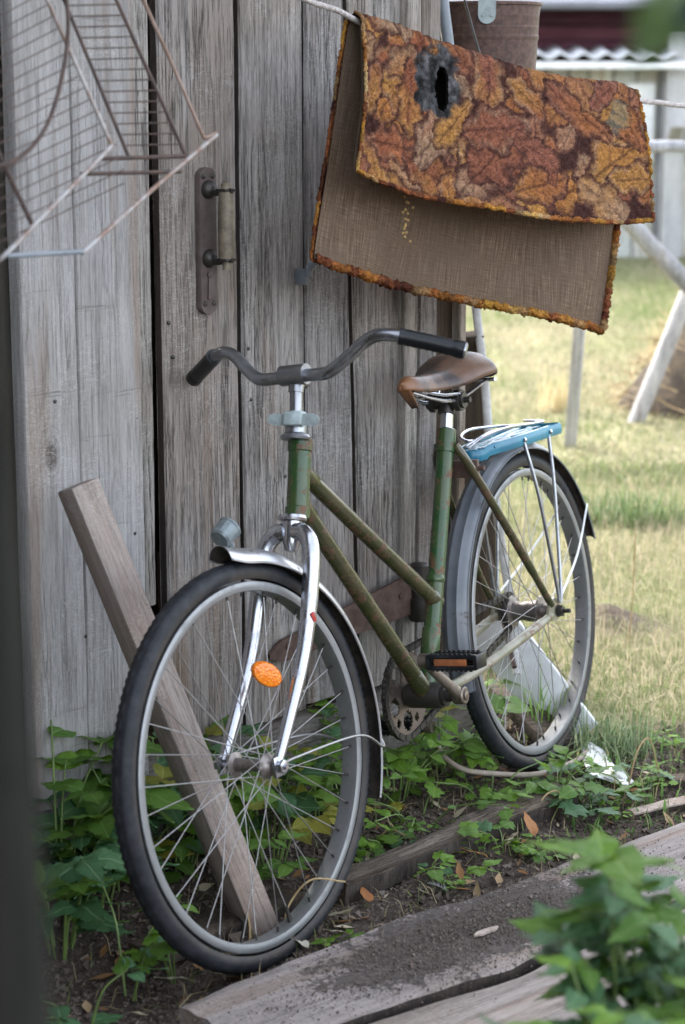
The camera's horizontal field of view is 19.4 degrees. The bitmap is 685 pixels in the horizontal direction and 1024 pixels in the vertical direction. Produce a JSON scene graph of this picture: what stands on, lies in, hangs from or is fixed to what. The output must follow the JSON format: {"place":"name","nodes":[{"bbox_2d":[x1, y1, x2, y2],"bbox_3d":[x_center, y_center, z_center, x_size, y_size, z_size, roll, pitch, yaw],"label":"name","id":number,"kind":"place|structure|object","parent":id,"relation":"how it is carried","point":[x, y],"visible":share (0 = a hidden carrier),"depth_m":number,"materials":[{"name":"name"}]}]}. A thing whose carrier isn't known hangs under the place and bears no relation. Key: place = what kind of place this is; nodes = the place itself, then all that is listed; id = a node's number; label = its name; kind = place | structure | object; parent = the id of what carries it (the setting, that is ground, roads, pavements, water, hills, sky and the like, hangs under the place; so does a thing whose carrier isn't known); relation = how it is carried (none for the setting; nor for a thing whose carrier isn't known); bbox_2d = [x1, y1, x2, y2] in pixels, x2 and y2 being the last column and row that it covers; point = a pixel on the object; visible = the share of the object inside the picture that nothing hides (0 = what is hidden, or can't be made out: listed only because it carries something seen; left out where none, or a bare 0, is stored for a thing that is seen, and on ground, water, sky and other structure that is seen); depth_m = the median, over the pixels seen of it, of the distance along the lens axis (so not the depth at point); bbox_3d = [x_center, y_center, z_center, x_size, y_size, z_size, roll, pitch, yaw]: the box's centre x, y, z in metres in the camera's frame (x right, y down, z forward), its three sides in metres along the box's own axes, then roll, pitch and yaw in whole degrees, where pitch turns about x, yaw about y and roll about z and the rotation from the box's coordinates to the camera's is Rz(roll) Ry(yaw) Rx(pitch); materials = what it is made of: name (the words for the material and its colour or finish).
{"place":"outdoors","nodes":[
{"label":"outdoors","id":0,"kind":"place"},
{"bbox_2d":[46,255,684,1023],"bbox_3d":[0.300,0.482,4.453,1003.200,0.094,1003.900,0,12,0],"label":"ground","id":1,"kind":"structure","parent":0,"point":[614,611],"depth_m":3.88,"materials":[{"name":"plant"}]},
{"bbox_2d":[0,246,53,1023],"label":"leaning post","id":2,"kind":"object","parent":1,"relation":"on","point":[25,988],"depth_m":0.82,"materials":[{"name":"grey wood"}]},
{"bbox_2d":[42,799,168,960],"bbox_3d":[-0.460,0.636,3.303,0.377,0.239,0.370,-4,13,-18],"label":"leafy plant","id":3,"kind":"object","parent":1,"relation":"on","point":[88,913],"visible":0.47,"depth_m":3.21,"materials":[{"name":"green plant"}]},
{"bbox_2d":[53,956,167,1023],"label":"leafy plant","id":4,"kind":"object","parent":1,"relation":"on","point":[123,964],"visible":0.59,"depth_m":3.04,"materials":[{"name":"green plant"}]},
{"bbox_2d":[39,779,187,908],"bbox_3d":[-0.453,0.596,3.488,0.457,0.240,0.455,0,12,0],"label":"leafy plant","id":5,"kind":"object","parent":1,"relation":"on","point":[79,843],"visible":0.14,"depth_m":3.41,"materials":[{"name":"green plant"}]},
{"bbox_2d":[36,719,193,919],"bbox_3d":[-0.504,0.530,3.429,0.454,0.393,0.459,-3,13,-13],"label":"leafy plant","id":6,"kind":"object","parent":1,"relation":"on","point":[89,816],"visible":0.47,"depth_m":3.47,"materials":[{"name":"green plant"}]},
{"bbox_2d":[41,736,240,892],"bbox_3d":[-0.345,0.557,3.559,0.361,0.284,0.323,0,12,0],"label":"leafy plant","id":7,"kind":"object","parent":1,"relation":"on","point":[75,786],"visible":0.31,"depth_m":3.52,"materials":[{"name":"green plant"}]},
{"bbox_2d":[89,872,198,1000],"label":"leafy plant","id":8,"kind":"object","parent":1,"relation":"on","point":[161,949],"visible":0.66,"depth_m":3.19,"materials":[{"name":"green plant"}]},
{"bbox_2d":[122,909,175,983],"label":"seedling","id":9,"kind":"object","parent":1,"relation":"on","point":[136,954],"visible":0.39,"depth_m":3.20,"materials":[{"name":"green plant"}]},
{"bbox_2d":[58,478,278,938],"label":"beam","id":10,"kind":"structure","parent":1,"relation":"on","point":[107,557],"depth_m":3.35,"materials":[{"name":"wood"}]},
{"bbox_2d":[154,976,195,982],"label":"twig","id":11,"kind":"object","parent":1,"relation":"on","point":[192,980],"visible":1,"depth_m":3.19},
{"bbox_2d":[128,886,303,970],"bbox_3d":[-0.208,0.702,3.403,0.346,0.035,0.077,-11,17,-43],"label":"ground timber","id":12,"kind":"object","parent":1,"relation":"on","point":[229,920],"visible":0.4,"depth_m":3.39,"materials":[{"name":"brown wood"}]},
{"bbox_2d":[147,719,287,883],"bbox_3d":[-0.308,0.557,3.603,0.421,0.266,0.393,0,12,0],"label":"leafy plant","id":13,"kind":"object","parent":1,"relation":"on","point":[186,845],"visible":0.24,"depth_m":3.55,"materials":[{"name":"green plant"}]},
{"bbox_2d":[0,0,476,855],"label":"shed","id":14,"kind":"structure","parent":1,"relation":"on","point":[124,326],"depth_m":3.66,"materials":[{"name":"grey wood"}]},
{"bbox_2d":[0,0,217,260],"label":"wire rack","id":15,"kind":"object","parent":14,"relation":"hanging from","point":[7,253],"visible":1,"depth_m":2.73,"materials":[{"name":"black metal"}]},
{"bbox_2d":[147,0,411,734],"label":"door","id":16,"kind":"structure","parent":14,"relation":"in","point":[233,266],"depth_m":3.77,"materials":[{"name":"grey wood"}]},
{"bbox_2d":[440,0,453,44],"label":"pipe","id":17,"kind":"object","parent":14,"relation":"attached to","point":[446,30],"visible":0.23,"depth_m":4.11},
{"bbox_2d":[440,0,542,69],"bbox_3d":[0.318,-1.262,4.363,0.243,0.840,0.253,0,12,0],"label":"bucket","id":18,"kind":"object","parent":14,"relation":"hanging from","point":[506,30],"visible":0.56,"depth_m":4.31,"materials":[{"name":"brown metal"}]},
{"bbox_2d":[301,0,684,108],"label":"clothesline","id":19,"kind":"object","parent":14,"relation":"attached to","point":[339,11],"visible":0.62,"depth_m":3.48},
{"bbox_2d":[463,0,480,52],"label":"wire","id":20,"kind":"object","parent":19,"relation":"hanging from","point":[472,27],"visible":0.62,"depth_m":4.19,"materials":[{"name":"black metal"}]},
{"bbox_2d":[309,10,654,334],"bbox_3d":[0.293,-0.612,3.749,0.819,0.627,0.186,-9,15,-36],"label":"carpet","id":21,"kind":"object","parent":19,"relation":"hanging from","point":[458,174],"visible":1,"depth_m":3.73,"materials":[{"name":"carpet"}]},
{"bbox_2d":[149,723,333,856],"bbox_3d":[-0.188,0.542,3.709,0.336,0.250,0.343,4,13,17],"label":"leafy plant","id":22,"kind":"object","parent":1,"relation":"on","point":[314,776],"visible":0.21,"depth_m":3.65,"materials":[{"name":"green plant"}]},
{"bbox_2d":[246,911,250,939],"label":"dry stem","id":23,"kind":"object","parent":1,"relation":"on","point":[249,926],"visible":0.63,"depth_m":3.29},
{"bbox_2d":[201,808,317,880],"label":"leafy plant","id":24,"kind":"object","parent":1,"relation":"on","point":[284,869],"visible":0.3,"depth_m":3.48,"materials":[{"name":"green plant"}]},
{"bbox_2d":[158,726,386,865],"bbox_3d":[-0.116,0.544,3.694,0.396,0.253,0.340,3,13,13],"label":"leafy plant","id":25,"kind":"object","parent":1,"relation":"on","point":[329,803],"visible":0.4,"depth_m":3.64,"materials":[{"name":"green plant"}]},
{"bbox_2d":[203,707,341,819],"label":"leafy plant","id":26,"kind":"object","parent":1,"relation":"on","point":[321,762],"visible":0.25,"depth_m":3.80,"materials":[{"name":"green plant"}]},
{"bbox_2d":[291,935,308,947],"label":"fallen leaf","id":27,"kind":"object","parent":1,"relation":"on","point":[305,943],"visible":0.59,"depth_m":3.33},
{"bbox_2d":[284,877,345,939],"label":"dry stem","id":28,"kind":"object","parent":1,"relation":"on","point":[297,891],"visible":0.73,"depth_m":3.38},
{"bbox_2d":[310,929,363,945],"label":"weed","id":29,"kind":"object","parent":1,"relation":"on","point":[328,939],"visible":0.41,"depth_m":3.36,"materials":[{"name":"green plant"}]},
{"bbox_2d":[328,909,351,915],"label":"fallen leaf","id":30,"kind":"object","parent":1,"relation":"on","point":[342,912],"visible":0.99,"depth_m":3.44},
{"bbox_2d":[111,328,595,974],"bbox_3d":[0.111,0.144,3.717,0.594,1.007,1.786,-2,10,30],"label":"bicycle","id":31,"kind":"object","parent":1,"relation":"on","point":[487,464],"visible":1,"depth_m":3.50,"materials":[{"name":"green paint"}]},
{"bbox_2d":[290,745,431,807],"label":"leafy plant","id":32,"kind":"object","parent":1,"relation":"on","point":[386,784],"visible":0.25,"depth_m":3.81,"materials":[{"name":"green plant"}]},
{"bbox_2d":[360,887,373,900],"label":"fallen leaf","id":33,"kind":"object","parent":1,"relation":"on","point":[366,894],"visible":1,"depth_m":3.53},
{"bbox_2d":[51,710,684,1021],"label":"leaf litter","id":34,"kind":"object","parent":1,"relation":"on","point":[206,886],"visible":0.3,"depth_m":3.62,"materials":[{"name":"plant"}]},
{"bbox_2d":[354,836,382,861],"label":"weed","id":35,"kind":"object","parent":1,"relation":"on","point":[362,853],"visible":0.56,"depth_m":3.75,"materials":[{"name":"green plant"}]},
{"bbox_2d":[357,823,414,849],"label":"seedling","id":36,"kind":"object","parent":1,"relation":"on","point":[384,838],"visible":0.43,"depth_m":3.81,"materials":[{"name":"green plant"}]},
{"bbox_2d":[358,834,417,856],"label":"seedling","id":37,"kind":"object","parent":1,"relation":"on","point":[364,842],"visible":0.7,"depth_m":3.74,"materials":[{"name":"green plant"}]},
{"bbox_2d":[375,830,411,839],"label":"dry stem","id":38,"kind":"object","parent":1,"relation":"on","point":[385,831],"visible":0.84,"depth_m":3.79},
{"bbox_2d":[308,696,487,804],"bbox_3d":[0.093,0.501,4.012,0.405,0.202,0.370,0,12,0],"label":"leafy plant","id":39,"kind":"object","parent":1,"relation":"on","point":[474,747],"visible":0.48,"depth_m":3.98,"materials":[{"name":"green plant"}]},
{"bbox_2d":[337,777,523,831],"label":"leafy plant","id":40,"kind":"object","parent":1,"relation":"on","point":[505,813],"visible":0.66,"depth_m":3.86,"materials":[{"name":"green plant"}]},
{"bbox_2d":[408,751,454,776],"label":"weed","id":41,"kind":"object","parent":1,"relation":"on","point":[437,764],"visible":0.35,"depth_m":4.11,"materials":[{"name":"green plant"}]},
{"bbox_2d":[179,822,684,1023],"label":"walkway plank","id":42,"kind":"object","parent":1,"relation":"on","point":[212,1011],"visible":0.62,"depth_m":3.15,"materials":[{"name":"wood"}]},
{"bbox_2d":[128,833,684,1023],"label":"soil crumbs","id":43,"kind":"object","parent":42,"relation":"on","point":[412,953],"visible":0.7,"depth_m":3.24,"materials":[{"name":"soil"}]},
{"bbox_2d":[474,925,498,936],"bbox_3d":[0.236,0.686,3.273,0.062,0.004,0.012,-7,17,-44],"label":"wood chip","id":44,"kind":"object","parent":42,"relation":"on","point":[485,931],"visible":1,"depth_m":3.27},
{"bbox_2d":[425,879,446,889],"bbox_3d":[0.168,0.665,3.573,0.026,0.014,0.039,-6,13,-24],"label":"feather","id":45,"kind":"object","parent":1,"relation":"on","point":[437,885],"visible":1,"depth_m":3.57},
{"bbox_2d":[417,815,463,829],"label":"weed","id":46,"kind":"object","parent":1,"relation":"on","point":[429,825],"visible":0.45,"depth_m":3.83,"materials":[{"name":"green plant"}]},
{"bbox_2d":[413,866,470,891],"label":"weed","id":47,"kind":"object","parent":1,"relation":"on","point":[460,881],"visible":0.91,"depth_m":3.57,"materials":[{"name":"green plant"}]},
{"bbox_2d":[428,850,456,883],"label":"seedling","id":48,"kind":"object","parent":1,"relation":"on","point":[445,858],"visible":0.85,"depth_m":3.65,"materials":[{"name":"green plant"}]},
{"bbox_2d":[429,748,463,763],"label":"weed","id":49,"kind":"object","parent":1,"relation":"on","point":[460,760],"visible":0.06,"depth_m":4.20,"materials":[{"name":"green plant"}]},
{"bbox_2d":[426,758,470,773],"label":"weed","id":50,"kind":"object","parent":1,"relation":"on","point":[430,759],"visible":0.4,"depth_m":4.16,"materials":[{"name":"green plant"}]},
{"bbox_2d":[401,703,507,779],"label":"leafy plant","id":51,"kind":"object","parent":1,"relation":"on","point":[471,762],"visible":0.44,"depth_m":4.10,"materials":[{"name":"green plant"}]},
{"bbox_2d":[418,859,501,889],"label":"seedling","id":52,"kind":"object","parent":1,"relation":"on","point":[437,875],"visible":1,"depth_m":3.57,"materials":[{"name":"green plant"}]},
{"bbox_2d":[446,774,490,789],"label":"weed","id":53,"kind":"object","parent":1,"relation":"on","point":[470,787],"visible":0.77,"depth_m":4.07,"materials":[{"name":"green plant"}]},
{"bbox_2d":[465,331,494,624],"bbox_3d":[0.314,-0.021,4.822,0.102,0.881,0.038,-5,27,2],"label":"leaning board","id":54,"kind":"object","parent":1,"relation":"on","point":[473,413],"visible":0.2,"depth_m":4.72,"materials":[{"name":"grey wood"}]},
{"bbox_2d":[472,306,521,674],"bbox_3d":[0.347,-0.119,4.541,0.034,0.887,0.453,-3,12,-11],"label":"bent strip","id":55,"kind":"object","parent":54,"relation":"on","point":[485,387],"visible":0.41,"depth_m":4.57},
{"bbox_2d":[463,839,501,857],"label":"weed","id":56,"kind":"object","parent":1,"relation":"on","point":[488,841],"visible":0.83,"depth_m":3.75,"materials":[{"name":"green plant"}]},
{"bbox_2d":[420,751,550,801],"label":"leafy plant","id":57,"kind":"object","parent":1,"relation":"on","point":[490,794],"visible":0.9,"depth_m":3.98,"materials":[{"name":"green plant"}]},
{"bbox_2d":[457,818,519,854],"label":"seedling","id":58,"kind":"object","parent":1,"relation":"on","point":[469,828],"visible":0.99,"depth_m":3.77,"materials":[{"name":"green plant"}]},
{"bbox_2d":[484,679,532,725],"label":"leafy plant","id":59,"kind":"object","parent":1,"relation":"on","point":[513,706],"visible":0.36,"depth_m":4.29,"materials":[{"name":"green plant"}]},
{"bbox_2d":[436,745,589,777],"bbox_3d":[0.380,0.504,4.141,0.383,0.081,0.111,-6,14,-25],"label":"hose","id":60,"kind":"object","parent":1,"relation":"on","point":[449,761],"visible":0.89,"depth_m":4.07,"materials":[{"name":"rubber"}]},
{"bbox_2d":[371,909,684,1023],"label":"walkway plank","id":61,"kind":"object","parent":1,"relation":"on","point":[514,1000],"visible":0.41,"depth_m":3.04,"materials":[{"name":"wood"}]},
{"bbox_2d":[509,833,550,855],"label":"weed","id":62,"kind":"object","parent":1,"relation":"on","point":[525,851],"visible":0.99,"depth_m":3.73,"materials":[{"name":"green plant"}]},
{"bbox_2d":[524,811,538,834],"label":"fallen leaf","id":63,"kind":"object","parent":1,"relation":"on","point":[531,825],"visible":1,"depth_m":3.83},
{"bbox_2d":[488,686,575,750],"bbox_3d":[0.417,0.454,4.419,0.080,0.027,0.256,-2,23,-26],"label":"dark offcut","id":64,"kind":"object","parent":1,"relation":"on","point":[531,726],"visible":0.43,"depth_m":4.38,"materials":[{"name":"wood"}]},
{"bbox_2d":[477,621,597,734],"bbox_3d":[0.423,0.375,4.451,0.336,0.120,0.013,53,21,17],"label":"white sheet","id":65,"kind":"object","parent":1,"relation":"on","point":[529,659],"visible":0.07,"depth_m":4.45,"materials":[{"name":"plastic"}]},
{"bbox_2d":[489,545,516,668],"bbox_3d":[0.353,0.208,4.431,0.015,0.234,0.207,-3,13,-14],"label":"rusty rod","id":66,"kind":"object","parent":65,"relation":"on","point":[513,661],"visible":0.29,"depth_m":4.39,"materials":[{"name":"metal"}]},
{"bbox_2d":[521,776,556,781],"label":"weed","id":67,"kind":"object","parent":1,"relation":"on","point":[528,779],"visible":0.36,"depth_m":4.14,"materials":[{"name":"green plant"}]},
{"bbox_2d":[511,838,567,863],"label":"weed","id":68,"kind":"object","parent":1,"relation":"on","point":[537,858],"visible":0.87,"depth_m":3.73,"materials":[{"name":"green plant"}]},
{"bbox_2d":[518,670,579,738],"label":"grass tuft","id":69,"kind":"object","parent":1,"relation":"on","point":[547,711],"visible":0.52,"depth_m":4.38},
{"bbox_2d":[532,368,568,413],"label":"grass tuft","id":70,"kind":"object","parent":1,"relation":"on","point":[562,400],"visible":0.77,"depth_m":8.73,"materials":[{"name":"plant"}]},
{"bbox_2d":[541,790,562,809],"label":"dry stem","id":71,"kind":"object","parent":1,"relation":"on","point":[545,795],"visible":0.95,"depth_m":3.92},
{"bbox_2d":[423,713,684,839],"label":"weeds","id":72,"kind":"object","parent":1,"relation":"on","point":[650,800],"visible":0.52,"depth_m":4.04,"materials":[{"name":"green plant"}]},
{"bbox_2d":[519,745,607,798],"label":"leafy plant","id":73,"kind":"object","parent":1,"relation":"on","point":[566,791],"visible":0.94,"depth_m":3.96,"materials":[{"name":"green plant"}]},
{"bbox_2d":[547,774,583,788],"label":"weed","id":74,"kind":"object","parent":1,"relation":"on","point":[549,777],"visible":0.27,"depth_m":4.10,"materials":[{"name":"green plant"}]},
{"bbox_2d":[449,0,684,258],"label":"outbuilding","id":75,"kind":"structure","parent":1,"relation":"on","point":[590,39],"depth_m":15.85,"materials":[{"name":"white wood"}]},
{"bbox_2d":[549,777,586,795],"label":"weed","id":76,"kind":"object","parent":1,"relation":"on","point":[573,780],"visible":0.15,"depth_m":4.12,"materials":[{"name":"green plant"}]},
{"bbox_2d":[545,753,593,774],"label":"weed","id":77,"kind":"object","parent":1,"relation":"on","point":[591,758],"visible":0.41,"depth_m":4.19,"materials":[{"name":"green plant"}]},
{"bbox_2d":[564,327,584,447],"bbox_3d":[0.920,-0.809,7.695,0.042,1.287,0.040,10,23,20],"label":"fence post","id":78,"kind":"object","parent":1,"relation":"on","point":[575,379],"depth_m":7.80,"materials":[{"name":"wood"}]},
{"bbox_2d":[478,941,684,1023],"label":"bushy plant","id":79,"kind":"object","parent":1,"relation":"on","point":[576,1000],"visible":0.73,"depth_m":2.06,"materials":[{"name":"green plant"}]},
{"bbox_2d":[484,465,684,751],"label":"cut straw","id":80,"kind":"object","parent":1,"relation":"on","point":[629,599],"visible":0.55,"depth_m":5.70,"materials":[{"name":"beige plant"}]},
{"bbox_2d":[532,762,651,817],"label":"leafy plant","id":81,"kind":"object","parent":1,"relation":"on","point":[568,806],"visible":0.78,"depth_m":3.95,"materials":[{"name":"green plant"}]},
{"bbox_2d":[506,874,684,1020],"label":"bushy plant","id":82,"kind":"object","parent":1,"relation":"on","point":[552,936],"visible":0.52,"depth_m":2.21,"materials":[{"name":"green plant"}]},
{"bbox_2d":[526,827,684,1010],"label":"bushy plant","id":83,"kind":"object","parent":1,"relation":"on","point":[606,855],"visible":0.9,"depth_m":2.18,"materials":[{"name":"green plant"}]},
{"bbox_2d":[581,742,633,785],"bbox_3d":[0.554,0.530,4.207,0.094,0.019,0.280,0,12,0],"label":"plastic scrap","id":84,"kind":"object","parent":1,"relation":"on","point":[620,776],"visible":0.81,"depth_m":4.19,"materials":[{"name":"plastic"}]},
{"bbox_2d":[596,799,631,819],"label":"weed","id":85,"kind":"object","parent":1,"relation":"on","point":[602,802],"visible":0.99,"depth_m":3.94,"materials":[{"name":"green plant"}]},
{"bbox_2d":[598,795,631,814],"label":"weed","id":86,"kind":"object","parent":1,"relation":"on","point":[625,801],"visible":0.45,"depth_m":4.00,"materials":[{"name":"green plant"}]},
{"bbox_2d":[555,693,678,771],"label":"grass tuft","id":87,"kind":"object","parent":1,"relation":"on","point":[604,740],"visible":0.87,"depth_m":4.30,"materials":[{"name":"plant"}]},
{"bbox_2d":[562,869,684,1021],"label":"bushy plant","id":88,"kind":"object","parent":1,"relation":"on","point":[657,943],"visible":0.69,"depth_m":2.17,"materials":[{"name":"green plant"}]},
{"bbox_2d":[573,450,684,485],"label":"grass tuft","id":89,"kind":"object","parent":1,"relation":"on","point":[635,467],"visible":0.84,"depth_m":7.30,"materials":[{"name":"plant"}]},
{"bbox_2d":[627,532,635,644],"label":"dry stem","id":90,"kind":"object","parent":1,"relation":"on","point":[633,588],"visible":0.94,"depth_m":5.08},
{"bbox_2d":[580,260,684,422],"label":"brush heap","id":91,"kind":"object","parent":1,"relation":"on","point":[669,398],"visible":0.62,"depth_m":8.65,"materials":[{"name":"plant"}]},
{"bbox_2d":[583,762,681,796],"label":"leafy plant","id":92,"kind":"object","parent":1,"relation":"on","point":[637,783],"visible":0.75,"depth_m":4.10,"materials":[{"name":"green plant"}]},
{"bbox_2d":[581,476,684,532],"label":"grass tuft","id":93,"kind":"object","parent":1,"relation":"on","point":[624,506],"visible":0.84,"depth_m":6.54,"materials":[{"name":"plant"}]},
{"bbox_2d":[628,737,658,784],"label":"dry stem","id":94,"kind":"object","parent":1,"relation":"on","point":[636,755],"visible":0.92,"depth_m":4.08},
{"bbox_2d":[629,299,674,365],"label":"grass tuft","id":95,"kind":"object","parent":1,"relation":"on","point":[656,344],"visible":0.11,"depth_m":10.11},
{"bbox_2d":[621,140,684,423],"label":"trestle","id":96,"kind":"object","parent":1,"relation":"on","point":[660,255],"visible":0.66,"depth_m":8.36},
{"bbox_2d":[625,796,684,819],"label":"wood offcut","id":97,"kind":"object","parent":1,"relation":"on","point":[675,802],"visible":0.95,"depth_m":3.95,"materials":[{"name":"wood"}]},
{"bbox_2d":[636,763,677,787],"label":"weed","id":98,"kind":"object","parent":1,"relation":"on","point":[672,782],"visible":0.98,"depth_m":4.07,"materials":[{"name":"green plant"}]},
{"bbox_2d":[641,773,684,788],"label":"wood offcut","id":99,"kind":"object","parent":1,"relation":"on","point":[677,777],"visible":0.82,"depth_m":4.10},
{"bbox_2d":[652,729,684,746],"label":"weed","id":100,"kind":"object","parent":1,"relation":"on","point":[677,741],"visible":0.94,"depth_m":4.34,"materials":[{"name":"green plant"}]},
{"bbox_2d":[652,759,684,773],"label":"weed","id":101,"kind":"object","parent":1,"relation":"on","point":[654,762],"visible":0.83,"depth_m":4.20,"materials":[{"name":"green plant"}]},
{"bbox_2d":[661,126,684,158],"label":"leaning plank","id":102,"kind":"object","parent":1,"relation":"on","point":[675,132],"visible":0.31,"depth_m":15.43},
{"bbox_2d":[466,255,684,486],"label":"grass","id":103,"kind":"structure","parent":0,"point":[515,356],"depth_m":10.00,"materials":[{"name":"plant"}]},
{"bbox_2d":[482,459,684,753],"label":"grass","id":104,"kind":"structure","parent":0,"point":[655,553],"depth_m":5.71,"materials":[{"name":"plant"}]},
{"bbox_2d":[631,0,684,70],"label":"leafy twig","id":105,"kind":"object","parent":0,"point":[658,27],"visible":1,"depth_m":0.73,"materials":[{"name":"green plant"}]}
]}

